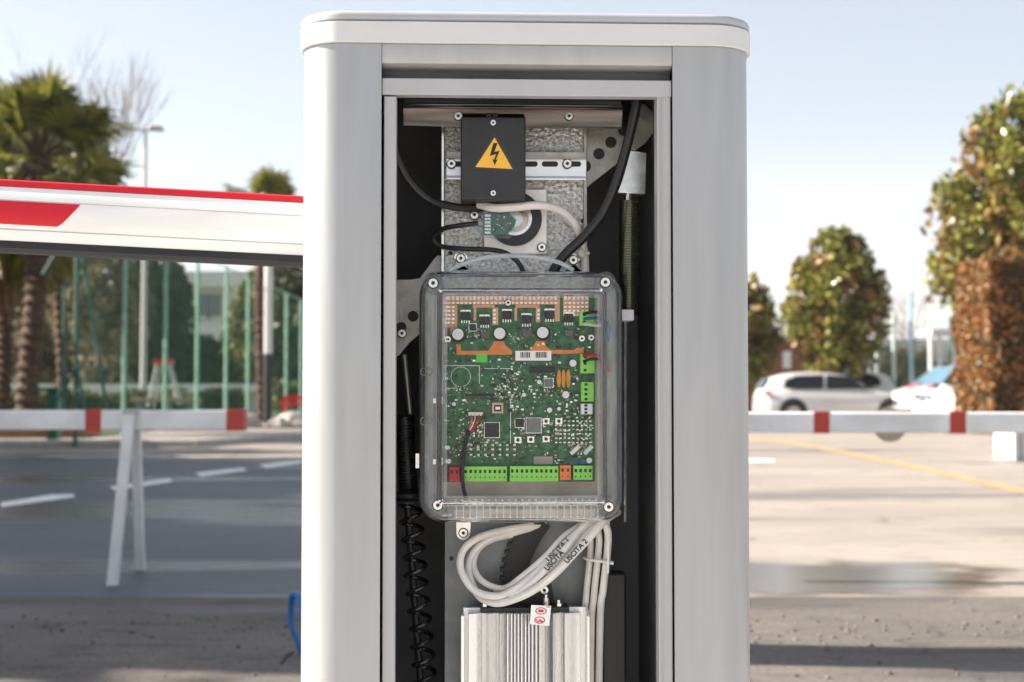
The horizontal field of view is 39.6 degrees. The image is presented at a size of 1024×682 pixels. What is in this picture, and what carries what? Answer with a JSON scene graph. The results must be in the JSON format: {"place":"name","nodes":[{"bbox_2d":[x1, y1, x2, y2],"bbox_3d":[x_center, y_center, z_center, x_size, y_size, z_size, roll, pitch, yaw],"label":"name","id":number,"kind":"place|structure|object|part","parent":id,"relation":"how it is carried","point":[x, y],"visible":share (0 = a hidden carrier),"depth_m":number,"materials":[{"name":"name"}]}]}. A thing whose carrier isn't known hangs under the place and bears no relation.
{"place":"outdoors","nodes":[
{"label":"outdoors","id":0,"kind":"place"},
{"bbox_2d":[0,413,279,437],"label":"curb","id":1,"kind":"structure","parent":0,"point":[109,432],"depth_m":26.70,"materials":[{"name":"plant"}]},
{"bbox_2d":[0,146,84,409],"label":"fan palm","id":2,"kind":"object","parent":1,"relation":"on","point":[13,273],"visible":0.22,"depth_m":27.35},
{"bbox_2d":[11,276,88,383],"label":"brown tree","id":3,"kind":"object","parent":1,"relation":"on","point":[47,373],"visible":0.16,"depth_m":59.08,"materials":[{"name":"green plant"}]},
{"bbox_2d":[0,430,100,436],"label":"court edge","id":4,"kind":"object","parent":1,"relation":"on","point":[32,433],"visible":0.6,"depth_m":24.56,"materials":[{"name":"concrete"}]},
{"bbox_2d":[0,26,114,145],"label":"bare tree","id":5,"kind":"object","parent":1,"relation":"on","point":[70,66],"visible":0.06,"depth_m":60.13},
{"bbox_2d":[22,144,143,409],"bbox_3d":[-9.363,-1.413,29.559,3.723,6.605,3.664,0,-2,0],"label":"fan palm","id":6,"kind":"object","parent":1,"relation":"on","point":[57,307],"visible":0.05,"depth_m":29.43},
{"bbox_2d":[9,385,188,409],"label":"hedge","id":7,"kind":"object","parent":1,"relation":"on","point":[94,400],"visible":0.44,"depth_m":44.10,"materials":[{"name":"green plant"}]},
{"bbox_2d":[46,258,157,383],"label":"tree","id":8,"kind":"object","parent":1,"relation":"on","point":[106,298],"visible":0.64,"depth_m":55.17,"materials":[{"name":"green plant"}]},
{"bbox_2d":[77,43,175,184],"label":"bare tree","id":9,"kind":"object","parent":1,"relation":"on","point":[123,111],"visible":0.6,"depth_m":58.95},
{"bbox_2d":[112,121,163,390],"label":"street lamp","id":10,"kind":"object","parent":1,"relation":"on","point":[143,360],"visible":0.77,"depth_m":47.03,"materials":[{"name":"grey metal"}]},
{"bbox_2d":[106,260,202,383],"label":"dark tree","id":11,"kind":"object","parent":1,"relation":"on","point":[181,336],"visible":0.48,"depth_m":61.23,"materials":[{"name":"green plant"}]},
{"bbox_2d":[10,384,298,412],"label":"wall","id":12,"kind":"structure","parent":1,"relation":"on","point":[113,388],"depth_m":51.48,"materials":[{"name":"paint"}]},
{"bbox_2d":[185,396,273,410],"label":"windows","id":13,"kind":"structure","parent":12,"relation":"in","point":[187,406],"depth_m":51.89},
{"bbox_2d":[147,360,182,407],"bbox_3d":[-9.757,1.202,39.983,1.016,1.348,0.400,0,-2,0],"label":"step ladder","id":14,"kind":"object","parent":1,"relation":"on","point":[160,362],"visible":0.98,"depth_m":39.96,"materials":[{"name":"metal"}]},
{"bbox_2d":[131,398,200,409],"bbox_3d":[-8.030,1.645,33.012,1.504,0.637,0.500,0,-2,0],"label":"wooden bench","id":15,"kind":"object","parent":1,"relation":"on","point":[138,403],"visible":0.57,"depth_m":32.77,"materials":[{"name":"grey wood"}]},
{"bbox_2d":[167,334,245,383],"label":"dark tree","id":16,"kind":"object","parent":1,"relation":"on","point":[211,365],"visible":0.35,"depth_m":62.43,"materials":[{"name":"green plant"}]},
{"bbox_2d":[193,386,245,409],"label":"hedge","id":17,"kind":"object","parent":1,"relation":"on","point":[210,399],"visible":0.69,"depth_m":46.07,"materials":[{"name":"green plant"}]},
{"bbox_2d":[184,271,298,339],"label":"white house","id":18,"kind":"structure","parent":1,"relation":"on","point":[212,298],"depth_m":78.05,"materials":[{"name":"paint"}]},
{"bbox_2d":[199,294,209,318],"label":"window","id":19,"kind":"structure","parent":18,"relation":"in","point":[203,298],"depth_m":78.05,"materials":[{"name":"glass"}]},
{"bbox_2d":[199,334,213,338],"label":"window","id":20,"kind":"structure","parent":18,"relation":"in","point":[205,335],"depth_m":78.00,"materials":[{"name":"glass"}]},
{"bbox_2d":[207,294,222,318],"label":"window","id":21,"kind":"structure","parent":18,"relation":"in","point":[215,299],"depth_m":78.05,"materials":[{"name":"glass"}]},
{"bbox_2d":[218,266,302,383],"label":"light tree","id":22,"kind":"object","parent":1,"relation":"on","point":[237,323],"visible":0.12,"depth_m":58.86,"materials":[{"name":"green plant"}]},
{"bbox_2d":[243,267,302,383],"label":"dark tree","id":23,"kind":"object","parent":1,"relation":"on","point":[288,280],"visible":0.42,"depth_m":56.76,"materials":[{"name":"green plant"}]},
{"bbox_2d":[272,378,299,413],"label":"hedge","id":24,"kind":"object","parent":1,"relation":"on","point":[278,394],"visible":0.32,"depth_m":50.09,"materials":[{"name":"green plant"}]},
{"bbox_2d":[0,453,301,596],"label":"asphalt lane","id":25,"kind":"structure","parent":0,"point":[235,534],"depth_m":9.37,"materials":[{"name":"asphalt"}]},
{"bbox_2d":[0,494,74,506],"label":"road marking","id":26,"kind":"object","parent":25,"relation":"on","point":[34,499],"visible":1,"depth_m":11.84,"materials":[{"name":"white paint"}]},
{"bbox_2d":[106,409,145,585],"bbox_3d":[-1.827,0.739,6.913,0.127,0.820,0.614,0,-2,-2],"label":"support trestle","id":27,"kind":"object","parent":25,"relation":"on","point":[131,444],"visible":0.95,"depth_m":6.63,"materials":[{"name":"white paint"}]},
{"bbox_2d":[0,409,246,430],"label":"white boom","id":28,"kind":"object","parent":27,"relation":"on","point":[106,419],"visible":1,"depth_m":6.70,"materials":[{"name":"paint"}]},
{"bbox_2d":[110,479,172,489],"bbox_3d":[-3.605,1.391,13.829,0.266,0.001,1.646,0,-2,11],"label":"road marking","id":29,"kind":"object","parent":25,"relation":"on","point":[150,483],"visible":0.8,"depth_m":14.07,"materials":[{"name":"white paint"}]},
{"bbox_2d":[196,468,245,475],"bbox_3d":[-3.291,1.468,15.956,0.340,0.001,1.685,0,-2,12],"label":"road marking","id":30,"kind":"object","parent":25,"relation":"on","point":[218,472],"visible":1,"depth_m":16.02,"materials":[{"name":"white paint"}]},
{"bbox_2d":[260,461,301,467],"bbox_3d":[-2.886,1.530,17.692,0.355,0.001,1.763,0,-2,12],"label":"road marking","id":31,"kind":"object","parent":25,"relation":"on","point":[278,464],"visible":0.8,"depth_m":17.57,"materials":[{"name":"white paint"}]},
{"bbox_2d":[0,417,301,439],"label":"pavement","id":32,"kind":"structure","parent":0,"point":[176,434],"depth_m":26.57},
{"bbox_2d":[30,387,61,439],"bbox_3d":[-7.643,1.192,23.422,0.448,0.853,0.400,0,-2,0],"label":"green box","id":33,"kind":"object","parent":32,"relation":"on","point":[53,393],"visible":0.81,"depth_m":23.28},
{"bbox_2d":[0,60,139,409],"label":"fan palm","id":34,"kind":"object","parent":32,"relation":"on","point":[47,107],"visible":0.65,"depth_m":25.34,"materials":[{"name":"plant"}]},
{"bbox_2d":[41,256,302,446],"bbox_3d":[-7.006,0.205,36.621,1.117,3.975,27.666,0,-2,0],"label":"court fence","id":35,"kind":"object","parent":32,"relation":"on","point":[75,375],"visible":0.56,"depth_m":25.77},
{"label":"rock bed","id":36,"kind":"structure","parent":32,"relation":"on","visible":0},
{"bbox_2d":[247,413,256,425],"bbox_3d":[-6.059,1.889,31.881,0.685,0.542,0.756,0,-2,0],"label":"rock","id":37,"kind":"object","parent":36,"relation":"on","point":[251,418],"visible":0.15,"depth_m":31.68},
{"bbox_2d":[218,161,297,422],"bbox_3d":[-6.471,-1.237,36.668,2.701,6.954,2.826,0,-2,0],"label":"fan palm","id":38,"kind":"object","parent":36,"relation":"on","point":[265,181],"visible":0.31,"depth_m":36.38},
{"bbox_2d":[253,420,262,425],"bbox_3d":[-5.732,1.888,31.854,0.327,0.245,0.322,1,-2,-26],"label":"rock","id":39,"kind":"object","parent":36,"relation":"on","point":[257,422],"visible":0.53,"depth_m":31.76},
{"bbox_2d":[263,266,272,422],"bbox_3d":[-6.091,-0.301,35.534,0.210,4.958,0.207,0,-2,0],"label":"striped post","id":40,"kind":"object","parent":36,"relation":"on","point":[267,415],"visible":0.66,"depth_m":35.44,"materials":[{"name":"white plastic"}]},
{"bbox_2d":[267,419,274,425],"bbox_3d":[-5.331,1.876,31.855,0.336,0.262,0.328,0,-2,0],"label":"rock","id":41,"kind":"object","parent":36,"relation":"on","point":[270,422],"visible":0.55,"depth_m":31.75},
{"bbox_2d":[273,417,290,425],"bbox_3d":[-5.170,1.889,31.853,0.434,0.392,0.424,-1,-2,18],"label":"rock","id":42,"kind":"object","parent":36,"relation":"on","point":[280,421],"visible":0.55,"depth_m":31.70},
{"bbox_2d":[277,412,301,425],"bbox_3d":[-5.031,1.918,32.533,0.763,0.611,0.746,1,-2,-30],"label":"rock","id":43,"kind":"object","parent":36,"relation":"on","point":[291,417],"visible":0.33,"depth_m":32.38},
{"bbox_2d":[281,396,301,413],"bbox_3d":[-5.820,1.904,38.957,0.982,0.796,0.400,0,-2,0],"label":"red bench","id":44,"kind":"object","parent":36,"relation":"on","point":[284,404],"visible":0.51,"depth_m":38.83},
{"bbox_2d":[291,419,301,425],"bbox_3d":[-4.737,1.891,31.851,0.379,0.288,0.418,-1,-2,22],"label":"rock","id":45,"kind":"object","parent":36,"relation":"on","point":[296,422],"visible":0.38,"depth_m":31.70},
{"bbox_2d":[0,597,1023,681],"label":"road apron","id":46,"kind":"object","parent":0,"point":[939,650],"depth_m":5.13,"materials":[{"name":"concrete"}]},
{"bbox_2d":[280,651,294,663],"bbox_3d":[-0.759,1.069,4.799,0.016,0.015,0.216,0,-2,2],"label":"twig","id":47,"kind":"object","parent":46,"relation":"on","point":[286,657],"visible":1,"depth_m":4.79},
{"bbox_2d":[288,591,300,654],"bbox_3d":[-0.710,0.972,4.810,0.069,0.254,0.157,1,-2,-28],"label":"blue hose","id":48,"kind":"object","parent":46,"relation":"on","point":[294,595],"visible":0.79,"depth_m":4.85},
{"bbox_2d":[6,601,1023,681],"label":"grit","id":49,"kind":"object","parent":46,"relation":"on","point":[847,630],"visible":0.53,"depth_m":5.29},
{"bbox_2d":[0,433,1023,596],"bbox_3d":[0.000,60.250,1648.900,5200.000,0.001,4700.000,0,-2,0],"label":"ground","id":50,"kind":"structure","parent":0,"point":[811,506],"depth_m":11.61,"materials":[{"name":"concrete"}]},
{"bbox_2d":[0,433,301,447],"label":"kerb","id":51,"kind":"structure","parent":50,"relation":"on","point":[145,443],"depth_m":23.23,"materials":[{"name":"concrete"}]},
{"bbox_2d":[247,426,301,428],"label":"bed kerb","id":52,"kind":"structure","parent":50,"relation":"on","point":[274,427],"depth_m":30.96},
{"bbox_2d":[11,330,948,389],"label":"distant trees","id":53,"kind":"object","parent":50,"relation":"on","point":[902,368],"visible":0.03,"depth_m":130.72,"materials":[{"name":"green plant"}]},
{"bbox_2d":[749,459,773,461],"bbox_3d":[3.239,1.563,18.603,0.380,0.001,0.824,0,-2,9],"label":"road marking","id":54,"kind":"object","parent":50,"relation":"on","point":[756,460],"visible":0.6,"depth_m":18.60,"materials":[{"name":"white paint"}]},
{"bbox_2d":[748,271,786,389],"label":"magnolia","id":55,"kind":"object","parent":50,"relation":"on","point":[764,337],"visible":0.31,"depth_m":47.30,"materials":[{"name":"green plant"}]},
{"bbox_2d":[753,372,893,411],"bbox_3d":[8.947,1.604,39.568,4.270,1.490,2.040,0,-2,0],"label":"white hatchback","id":56,"kind":"object","parent":50,"relation":"on","point":[807,392],"visible":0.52,"depth_m":38.74,"materials":[{"name":"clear metal"}]},
{"bbox_3d":[6.952,1.170,39.584,0.180,0.270,1.240,0,-2,0],"label":"rear window","id":57,"kind":"part","parent":56,"relation":"part of","materials":[{"name":"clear glass"}]},
{"bbox_3d":[7.972,1.118,38.847,1.120,0.380,0.164,0,-2,0],"label":"side window","id":58,"kind":"part","parent":56,"relation":"part of","materials":[{"name":"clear glass"}]},
{"bbox_3d":[9.122,1.118,38.847,1.100,0.380,0.164,0,-2,0],"label":"side window","id":59,"kind":"part","parent":56,"relation":"part of","materials":[{"name":"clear glass"}]},
{"bbox_2d":[778,222,893,379],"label":"magnolia","id":60,"kind":"object","parent":50,"relation":"on","point":[828,325],"visible":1,"depth_m":45.30,"materials":[{"name":"green plant"}]},
{"bbox_2d":[843,370,895,391],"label":"white car","id":61,"kind":"object","parent":50,"relation":"on","point":[880,382],"visible":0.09,"depth_m":46.75,"materials":[{"name":"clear metal"}]},
{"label":"side window","id":62,"kind":"part","parent":61,"relation":"part of","materials":[{"name":"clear glass"}]},
{"bbox_2d":[749,562,1004,594],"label":"puddle","id":63,"kind":"object","parent":50,"relation":"on","point":[780,579],"visible":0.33,"depth_m":6.83,"materials":[{"name":"grey"}]},
{"bbox_2d":[748,411,1023,433],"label":"white boom","id":64,"kind":"object","parent":50,"relation":"on","point":[955,422],"visible":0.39,"depth_m":6.80,"materials":[{"name":"paint"}]},
{"bbox_2d":[875,407,904,441],"bbox_3d":[1.850,0.409,6.963,0.170,0.170,0.006,0,-2,0],"label":"round sign","id":65,"kind":"object","parent":64,"relation":"hanging from","point":[889,437],"visible":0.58,"depth_m":6.96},
{"bbox_2d":[749,437,1023,492],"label":"yellow line","id":66,"kind":"object","parent":50,"relation":"on","point":[1002,486],"visible":0.87,"depth_m":17.16,"materials":[{"name":"paint"}]},
{"bbox_2d":[887,285,936,381],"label":"bare tree","id":67,"kind":"object","parent":50,"relation":"on","point":[915,336],"visible":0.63,"depth_m":85.59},
{"bbox_2d":[875,293,951,386],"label":"green fence","id":68,"kind":"object","parent":50,"relation":"on","point":[910,346],"visible":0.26,"depth_m":55.77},
{"bbox_2d":[889,365,954,411],"bbox_3d":[12.287,1.492,39.365,4.110,1.700,2.040,1,-2,-27],"label":"wrapped car","id":69,"kind":"object","parent":50,"relation":"on","point":[907,399],"visible":0.11,"depth_m":38.61,"materials":[{"name":"white"}]},
{"bbox_2d":[916,329,956,370],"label":"white canopy","id":70,"kind":"object","parent":50,"relation":"on","point":[931,333],"visible":0.3,"depth_m":52.06,"materials":[{"name":"metal"}]},
{"bbox_2d":[921,369,958,411],"bbox_3d":[11.741,1.364,35.262,2.040,1.660,4.210,-2,-3,40],"label":"white suv","id":71,"kind":"object","parent":50,"relation":"on","point":[938,398],"visible":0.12,"depth_m":34.01,"materials":[{"name":"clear metal"}]},
{"bbox_2d":[920,83,1023,312],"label":"magnolia","id":72,"kind":"object","parent":50,"relation":"on","point":[989,222],"visible":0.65,"depth_m":39.55,"materials":[{"name":"green plant"}]},
{"bbox_2d":[950,252,1023,433],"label":"beech hedge","id":73,"kind":"object","parent":50,"relation":"on","point":[987,325],"visible":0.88,"depth_m":30.68,"materials":[{"name":"brown plant"}]},
{"bbox_2d":[994,433,1023,460],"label":"concrete block","id":74,"kind":"structure","parent":50,"relation":"on","point":[1009,446],"depth_m":18.67,"materials":[{"name":"paint"}]},
{"bbox_2d":[0,0,1023,334],"label":"sky","id":75,"kind":"structure","parent":0,"point":[855,108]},
{"bbox_2d":[748,335,850,411],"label":"brick building","id":76,"kind":"structure","parent":0,"point":[787,361],"depth_m":61.99,"materials":[{"name":"brick"}]},
{"bbox_2d":[782,351,790,367],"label":"window","id":77,"kind":"structure","parent":76,"relation":"in","point":[786,354],"depth_m":61.96,"materials":[{"name":"glass"}]},
{"bbox_2d":[867,317,948,362],"bbox_3d":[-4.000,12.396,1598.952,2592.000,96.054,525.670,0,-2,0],"label":"building","id":78,"kind":"structure","parent":0,"point":[921,341],"depth_m":1656.86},
{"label":"concrete pavement","id":79,"kind":"structure","parent":0,"visible":0},
{"bbox_2d":[301,11,749,681],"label":"barrier cabinet","id":80,"kind":"object","parent":79,"relation":"on","point":[679,551],"visible":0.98,"depth_m":1.68,"materials":[{"name":"metal"}]},
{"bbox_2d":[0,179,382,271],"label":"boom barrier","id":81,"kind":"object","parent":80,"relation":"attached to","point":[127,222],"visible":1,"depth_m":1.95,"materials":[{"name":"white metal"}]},
{"bbox_2d":[397,147,487,211],"bbox_3d":[-0.084,-0.210,1.759,0.162,0.096,0.027,1,-2,-25],"label":"cable","id":82,"kind":"object","parent":80,"relation":"attached to","point":[416,189],"visible":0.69,"depth_m":1.75,"materials":[{"name":"black rubber"}]},
{"bbox_2d":[403,98,622,128],"bbox_3d":[0.001,-0.286,1.757,0.272,0.042,0.018,0,-2,-2],"label":"steel channel","id":83,"kind":"object","parent":80,"relation":"attached to","point":[535,113],"visible":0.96,"depth_m":1.76,"materials":[{"name":"metal"}]},
{"bbox_2d":[441,127,586,681],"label":"mounting plate","id":84,"kind":"object","parent":80,"relation":"attached to","point":[567,583],"visible":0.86,"depth_m":1.79,"materials":[{"name":"grey metal"}]},
{"bbox_2d":[397,255,444,355],"bbox_3d":[-0.117,-0.044,1.809,0.082,0.131,0.012,0,-2,-2],"label":"pivot plate","id":85,"kind":"object","parent":84,"relation":"attached to","point":[408,292],"visible":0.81,"depth_m":1.81,"materials":[{"name":"metal"}]},
{"bbox_2d":[402,354,412,414],"bbox_3d":[-0.132,0.056,1.800,0.015,0.077,0.007,0,-2,0],"label":"control rod","id":86,"kind":"object","parent":85,"relation":"attached to","point":[407,384],"visible":0.94,"depth_m":1.80,"materials":[{"name":"metal"}]},
{"bbox_2d":[396,413,436,681],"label":"coil spring","id":87,"kind":"object","parent":86,"relation":"hanging from","point":[407,494],"visible":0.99,"depth_m":1.78,"materials":[{"name":"black metal"}]},
{"bbox_2d":[470,212,478,219],"bbox_3d":[-0.047,-0.159,1.789,0.013,0.012,0.006,0,-2,0],"label":"screw","id":88,"kind":"object","parent":84,"relation":"attached to","point":[474,215],"visible":1,"depth_m":1.79,"materials":[{"name":"metal"}]},
{"bbox_2d":[484,189,546,253],"bbox_3d":[0.000,-0.150,1.785,0.088,0.082,0.016,0,-2,-2],"label":"socket plate","id":89,"kind":"object","parent":84,"relation":"attached to","point":[527,233],"visible":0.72,"depth_m":1.78,"materials":[{"name":"silver metal"}]},
{"bbox_2d":[483,213,515,237],"bbox_3d":[-0.020,-0.144,1.766,0.069,0.035,0.008,0,-2,-2],"label":"sensor board","id":90,"kind":"object","parent":89,"relation":"attached to","point":[498,223],"visible":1,"depth_m":1.77,"materials":[{"name":"plastic"}]},
{"bbox_2d":[446,151,585,179],"bbox_3d":[0.006,-0.219,1.784,0.176,0.035,0.013,0,-2,-2],"label":"din rail","id":91,"kind":"object","parent":84,"relation":"attached to","point":[555,165],"visible":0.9,"depth_m":1.78,"materials":[{"name":"metal"}]},
{"bbox_2d":[461,114,525,203],"bbox_3d":[-0.024,-0.225,1.753,0.079,0.107,0.043,0,-2,-2],"label":"warning box","id":92,"kind":"object","parent":91,"relation":"attached to","point":[493,159],"visible":0.99,"depth_m":1.74,"materials":[{"name":"black plastic"}]},
{"bbox_2d":[416,254,622,522],"bbox_3d":[0.008,0.057,1.740,0.252,0.326,0.088,0,-2,-2],"label":"control box","id":93,"kind":"object","parent":84,"relation":"attached to","point":[520,397],"visible":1,"depth_m":1.74,"materials":[{"name":"clear"}]},
{"bbox_2d":[431,221,524,270],"bbox_3d":[-0.040,-0.108,1.766,0.123,0.081,0.024,0,-2,3],"label":"cable","id":94,"kind":"object","parent":93,"relation":"attached to","point":[436,233],"visible":0.91,"depth_m":1.76,"materials":[{"name":"black rubber"}]},
{"bbox_2d":[456,522,593,599],"bbox_3d":[0.027,0.259,1.748,0.189,0.110,0.062,0,-2,0],"label":"cable","id":95,"kind":"object","parent":93,"relation":"attached to","point":[471,587],"visible":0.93,"depth_m":1.73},
{"bbox_2d":[472,522,580,591],"bbox_3d":[0.029,0.257,1.747,0.160,0.099,0.051,0,-2,0],"label":"cable","id":96,"kind":"object","parent":93,"relation":"attached to","point":[480,579],"visible":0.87,"depth_m":1.73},
{"bbox_2d":[464,509,620,606],"bbox_3d":[0.038,0.265,1.744,0.194,0.117,0.078,0,-2,0],"label":"cable","id":97,"kind":"object","parent":93,"relation":"attached to","point":[563,565],"visible":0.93,"depth_m":1.72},
{"bbox_2d":[544,551,563,569],"bbox_3d":[0.051,0.264,1.709,0.025,0.023,0.001,0,-2,0],"label":"handwriting","id":98,"kind":"object","parent":97,"relation":"attached to","point":[560,553],"visible":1,"depth_m":1.71,"materials":[{"name":"black"}]},
{"bbox_2d":[564,539,587,562],"bbox_3d":[0.076,0.252,1.704,0.030,0.029,0.001,0,-2,0],"label":"handwriting","id":99,"kind":"object","parent":97,"relation":"attached to","point":[572,556],"visible":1,"depth_m":1.70,"materials":[{"name":"black"}]},
{"bbox_2d":[509,522,582,596],"bbox_3d":[0.056,0.260,1.727,0.119,0.108,0.036,1,-2,-17],"label":"cable","id":100,"kind":"object","parent":93,"relation":"attached to","point":[540,574],"visible":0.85,"depth_m":1.71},
{"bbox_2d":[546,538,568,560],"bbox_3d":[0.055,0.251,1.714,0.029,0.028,0.001,0,-2,0],"label":"handwriting","id":101,"kind":"object","parent":100,"relation":"attached to","point":[556,549],"visible":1,"depth_m":1.71,"materials":[{"name":"black"}]},
{"bbox_2d":[547,522,611,681],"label":"cable","id":102,"kind":"object","parent":93,"relation":"attached to","point":[600,613],"visible":0.85,"depth_m":1.75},
{"bbox_2d":[583,556,613,564],"bbox_3d":[0.106,0.271,1.755,0.038,0.010,0.035,0,-2,0],"label":"cable tie","id":103,"kind":"object","parent":102,"relation":"attached to","point":[611,562],"visible":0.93,"depth_m":1.74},
{"bbox_2d":[607,522,609,572],"bbox_3d":[0.118,0.251,1.744,0.004,0.067,0.003,0,-2,0],"label":"white rod","id":104,"kind":"object","parent":102,"relation":"attached to","point":[608,546],"visible":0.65,"depth_m":1.74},
{"bbox_2d":[548,100,641,271],"bbox_3d":[0.100,-0.188,1.764,0.130,0.252,0.020,-1,-2,20],"label":"cable","id":105,"kind":"object","parent":93,"relation":"attached to","point":[580,239],"visible":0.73,"depth_m":1.75,"materials":[{"name":"black rubber"}]},
{"bbox_2d":[589,531,601,681],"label":"cable","id":106,"kind":"object","parent":93,"relation":"attached to","point":[595,582],"visible":0.77,"depth_m":1.75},
{"bbox_2d":[500,522,549,584],"bbox_3d":[0.016,0.276,1.776,0.063,0.124,0.012,0,-2,-2],"label":"toothed belt","id":107,"kind":"object","parent":84,"relation":"attached to","point":[520,552],"visible":0.62,"depth_m":1.77,"materials":[{"name":"black"}]},
{"bbox_2d":[461,583,589,681],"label":"heatsink","id":108,"kind":"object","parent":84,"relation":"attached to","point":[540,636],"visible":0.87,"depth_m":1.73,"materials":[{"name":"metal"}]},
{"bbox_2d":[582,539,593,609],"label":"cable","id":109,"kind":"object","parent":108,"relation":"attached to","point":[588,573],"visible":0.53,"depth_m":1.76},
{"bbox_2d":[476,201,588,271],"bbox_3d":[0.029,-0.126,1.768,0.145,0.099,0.039,0,-2,-11],"label":"cable","id":110,"kind":"object","parent":84,"relation":"attached to","point":[569,217],"visible":0.9,"depth_m":1.76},
{"bbox_2d":[578,249,589,256],"bbox_3d":[0.090,-0.110,1.782,0.015,0.010,0.006,0,-2,0],"label":"cable clip","id":111,"kind":"object","parent":84,"relation":"attached to","point":[582,253],"visible":1,"depth_m":1.78,"materials":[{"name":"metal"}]},
{"bbox_2d":[600,570,625,681],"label":"black sleeve","id":112,"kind":"object","parent":80,"relation":"on","point":[614,649],"visible":0.94,"depth_m":1.76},
{"bbox_2d":[587,104,652,186],"bbox_3d":[0.114,-0.247,1.819,0.140,0.115,0.016,0,-2,-2],"label":"perforated lever","id":113,"kind":"object","parent":80,"relation":"attached to","point":[604,146],"visible":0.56,"depth_m":1.82,"materials":[{"name":"metal"}]},
{"bbox_2d":[617,129,646,521],"bbox_3d":[0.150,-0.022,1.789,0.039,0.499,0.048,0,-2,-2],"label":"balance spring","id":114,"kind":"object","parent":113,"relation":"hanging from","point":[633,183],"visible":0.93,"depth_m":1.79,"materials":[{"name":"metal"}]}
]}

